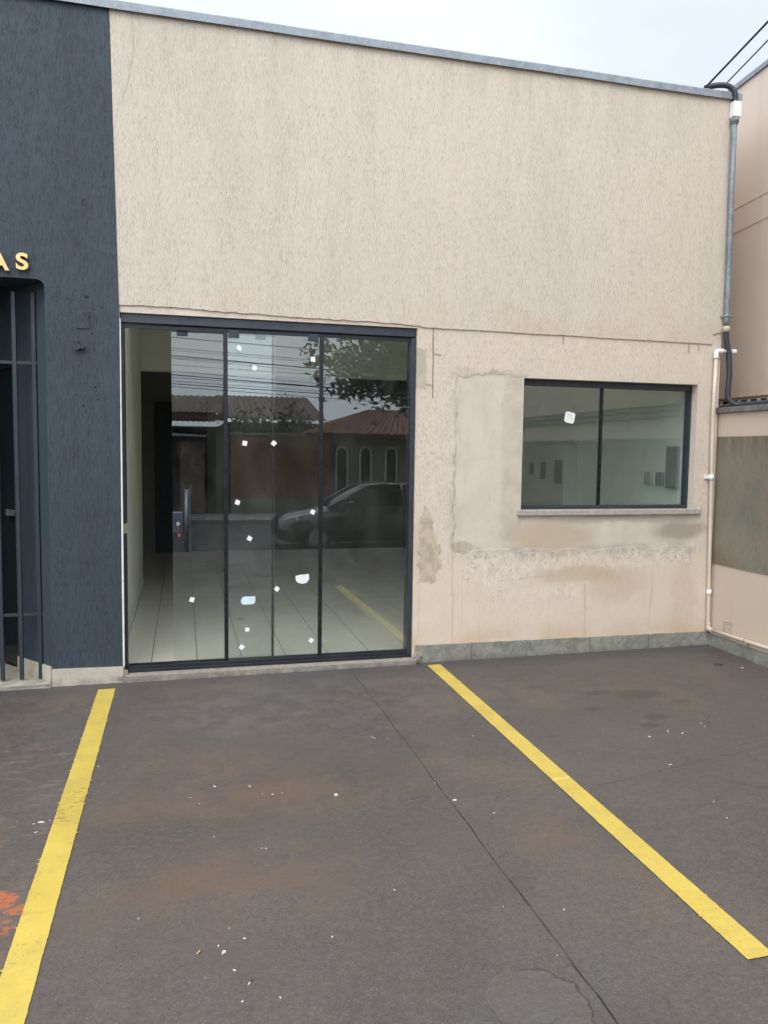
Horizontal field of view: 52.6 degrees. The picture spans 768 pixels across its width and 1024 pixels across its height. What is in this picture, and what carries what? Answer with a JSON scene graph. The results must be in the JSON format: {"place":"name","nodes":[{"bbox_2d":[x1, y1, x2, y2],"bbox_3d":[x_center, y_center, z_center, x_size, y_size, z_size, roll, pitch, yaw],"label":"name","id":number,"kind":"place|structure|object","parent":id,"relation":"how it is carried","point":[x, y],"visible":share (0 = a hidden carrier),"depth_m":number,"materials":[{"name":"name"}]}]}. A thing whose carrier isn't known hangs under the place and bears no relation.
{"place":"outdoors","nodes":[
{"label":"outdoors","id":0,"kind":"place"},
{"bbox_2d":[5,661,17,666],"bbox_3d":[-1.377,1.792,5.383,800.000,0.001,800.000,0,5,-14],"label":"ground","id":1,"kind":"structure","parent":0,"point":[10,663],"depth_m":7.98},
{"bbox_2d":[711,59,767,573],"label":"neighbour building","id":2,"kind":"structure","parent":1,"relation":"on","point":[748,334],"depth_m":6.49,"materials":[{"name":"beige paint"}]},
{"bbox_3d":[5.281,-1.542,-2.695,1.100,7.660,0.316,0,5,-14],"label":"utility pole","id":3,"kind":"object","parent":1,"relation":"on","visible":0},
{"bbox_2d":[704,20,767,87],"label":"service cable","id":4,"kind":"object","parent":3,"relation":"hanging from","point":[737,53],"visible":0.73,"depth_m":5.66,"materials":[{"name":"black rubber"}]},
{"bbox_2d":[726,40,767,82],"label":"service cable","id":5,"kind":"object","parent":3,"relation":"hanging from","point":[747,61],"visible":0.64,"depth_m":6.01,"materials":[{"name":"black rubber"}]},
{"bbox_2d":[0,645,767,1023],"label":"parking lot","id":6,"kind":"structure","parent":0,"point":[190,839],"depth_m":3.14,"materials":[{"name":"asphalt"}]},
{"bbox_2d":[0,688,114,1023],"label":"parking line","id":7,"kind":"object","parent":6,"relation":"on","point":[19,974],"visible":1,"depth_m":2.84,"materials":[{"name":"yellow paint"}]},
{"bbox_2d":[0,0,122,690],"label":"blue building","id":8,"kind":"structure","parent":6,"relation":"on","point":[57,204],"depth_m":5.01,"materials":[{"name":"blue paint"}]},
{"bbox_2d":[0,364,18,664],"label":"entrance door","id":9,"kind":"structure","parent":8,"relation":"in","point":[7,480],"depth_m":5.48,"materials":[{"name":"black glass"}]},
{"bbox_2d":[0,253,28,270],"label":"gold letter sign","id":10,"kind":"object","parent":8,"relation":"attached to","point":[18,267],"visible":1,"depth_m":4.84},
{"bbox_2d":[0,291,42,680],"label":"security grille","id":11,"kind":"object","parent":8,"relation":"attached to","point":[14,362],"visible":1,"depth_m":5.12,"materials":[{"name":"black metal"}]},
{"bbox_2d":[73,339,84,349],"bbox_3d":[-1.951,-1.069,4.974,0.070,0.067,0.031,0,5,-14],"label":"wall hook","id":12,"kind":"object","parent":8,"relation":"attached to","point":[76,346],"depth_m":4.96,"materials":[{"name":"grey paint"}]},
{"bbox_2d":[76,311,88,328],"bbox_3d":[-1.931,-1.232,4.980,0.077,0.112,0.006,0,5,-14],"label":"cover plate","id":13,"kind":"object","parent":8,"relation":"attached to","point":[82,319],"visible":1,"depth_m":4.98,"materials":[{"name":"grey paint"}]},
{"bbox_2d":[58,0,742,682],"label":"shop building","id":14,"kind":"structure","parent":6,"relation":"on","point":[464,278],"depth_m":5.80,"materials":[{"name":"paint"}]},
{"bbox_2d":[154,401,207,551],"bbox_3d":[-2.978,-0.509,11.424,0.750,2.203,0.019,0,5,-14],"label":"interior door","id":15,"kind":"structure","parent":14,"relation":"in","point":[180,428],"depth_m":11.40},
{"bbox_2d":[241,596,254,604],"bbox_3d":[-0.953,0.620,5.444,0.100,0.057,0.002,0,5,-14],"label":"paper scrap","id":16,"kind":"object","parent":14,"relation":"attached to","point":[248,600],"visible":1,"depth_m":5.44,"materials":[{"name":"white paper"}]},
{"bbox_2d":[295,574,308,583],"bbox_3d":[-0.582,0.476,5.529,0.098,0.070,0.002,0,5,-14],"label":"paper scrap","id":17,"kind":"object","parent":14,"relation":"attached to","point":[302,579],"visible":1,"depth_m":5.53,"materials":[{"name":"white paper"}]},
{"bbox_2d":[524,445,576,504],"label":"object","id":18,"kind":"object","parent":14,"relation":"attached to","point":[550,473],"depth_m":8.41,"materials":[{"name":"grey paint"}]},
{"bbox_2d":[529,463,533,474],"bbox_3d":[1.687,-0.490,8.882,0.008,0.130,0.100,0,5,-14],"label":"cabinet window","id":19,"kind":"structure","parent":18,"relation":"in","point":[531,470],"depth_m":8.88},
{"bbox_2d":[540,462,545,478],"bbox_3d":[1.760,-0.458,8.603,0.008,0.190,0.120,0,5,-14],"label":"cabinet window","id":20,"kind":"structure","parent":18,"relation":"in","point":[542,464],"depth_m":8.60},
{"bbox_2d":[554,460,562,483],"bbox_3d":[1.851,-0.429,8.251,0.008,0.250,0.170,0,5,-14],"label":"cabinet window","id":21,"kind":"structure","parent":18,"relation":"in","point":[558,463],"depth_m":8.24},
{"bbox_2d":[564,412,574,423],"bbox_3d":[1.433,-0.728,5.994,0.092,0.092,0.002,0,5,-14],"label":"paper scrap","id":22,"kind":"object","parent":14,"relation":"attached to","point":[569,417],"visible":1,"depth_m":5.99,"materials":[{"name":"white paper"}]},
{"bbox_2d":[521,379,691,508],"bbox_3d":[1.734,-0.520,6.107,1.488,0.983,0.067,0,5,-14],"label":"window frame","id":23,"kind":"structure","parent":14,"relation":"in","point":[687,389],"depth_m":6.10,"materials":[{"name":"grey metal"}]},
{"bbox_2d":[644,472,652,484],"bbox_3d":[2.346,-0.299,6.895,0.031,0.112,0.105,0,5,-14],"label":"switch box","id":24,"kind":"object","parent":14,"relation":"attached to","point":[648,478],"visible":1,"depth_m":6.87,"materials":[{"name":"beige plastic"}]},
{"bbox_2d":[655,472,664,485],"bbox_3d":[2.388,-0.288,6.733,0.031,0.115,0.100,0,5,-14],"label":"switch box","id":25,"kind":"object","parent":14,"relation":"attached to","point":[659,478],"visible":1,"depth_m":6.71,"materials":[{"name":"grey plastic"}]},
{"bbox_2d":[665,446,679,488],"bbox_3d":[2.432,-0.377,6.556,0.033,0.352,0.160,0,5,-14],"label":"wall grille","id":26,"kind":"object","parent":14,"relation":"attached to","point":[672,466],"depth_m":6.53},
{"bbox_2d":[720,101,741,332],"bbox_3d":[2.719,-2.292,6.076,0.097,1.750,0.072,0,5,-14],"label":"conduit pipe","id":27,"kind":"object","parent":14,"relation":"attached to","point":[735,111],"visible":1,"depth_m":6.05,"materials":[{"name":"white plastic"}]},
{"bbox_2d":[704,82,737,101],"bbox_3d":[2.604,-3.242,6.005,0.263,0.158,0.053,1,4,3],"label":"flexible hose","id":28,"kind":"object","parent":27,"relation":"attached to","point":[730,87],"visible":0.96,"depth_m":5.99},
{"bbox_2d":[191,645,727,1001],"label":"plaster crumbs","id":29,"kind":"object","parent":6,"relation":"on","point":[394,889],"visible":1,"depth_m":2.96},
{"bbox_2d":[428,664,767,958],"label":"parking line","id":30,"kind":"object","parent":6,"relation":"on","point":[731,930],"visible":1,"depth_m":3.20,"materials":[{"name":"yellow paint"}]},
{"bbox_2d":[708,404,767,667],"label":"boundary wall","id":31,"kind":"structure","parent":6,"relation":"on","point":[739,588],"depth_m":5.97,"materials":[{"name":"paint"}]},
{"bbox_2d":[723,620,731,633],"bbox_3d":[2.710,0.917,6.136,0.012,0.112,0.094,0,5,-14],"label":"access cover","id":32,"kind":"object","parent":31,"relation":"attached to","point":[727,626],"visible":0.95,"depth_m":6.13,"materials":[{"name":"beige plastic"}]},
{"bbox_2d":[704,349,767,649],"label":"drain pipe","id":33,"kind":"object","parent":31,"relation":"attached to","point":[745,641],"visible":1,"depth_m":6.20,"materials":[{"name":"white plastic"}]},
{"bbox_2d":[723,332,767,405],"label":"flexible hose","id":34,"kind":"object","parent":31,"relation":"on","point":[728,398],"visible":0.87,"depth_m":6.14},
{"bbox_2d":[120,0,767,90],"label":"sky","id":35,"kind":"structure","parent":0,"point":[683,42],"materials":[{"name":"white"}]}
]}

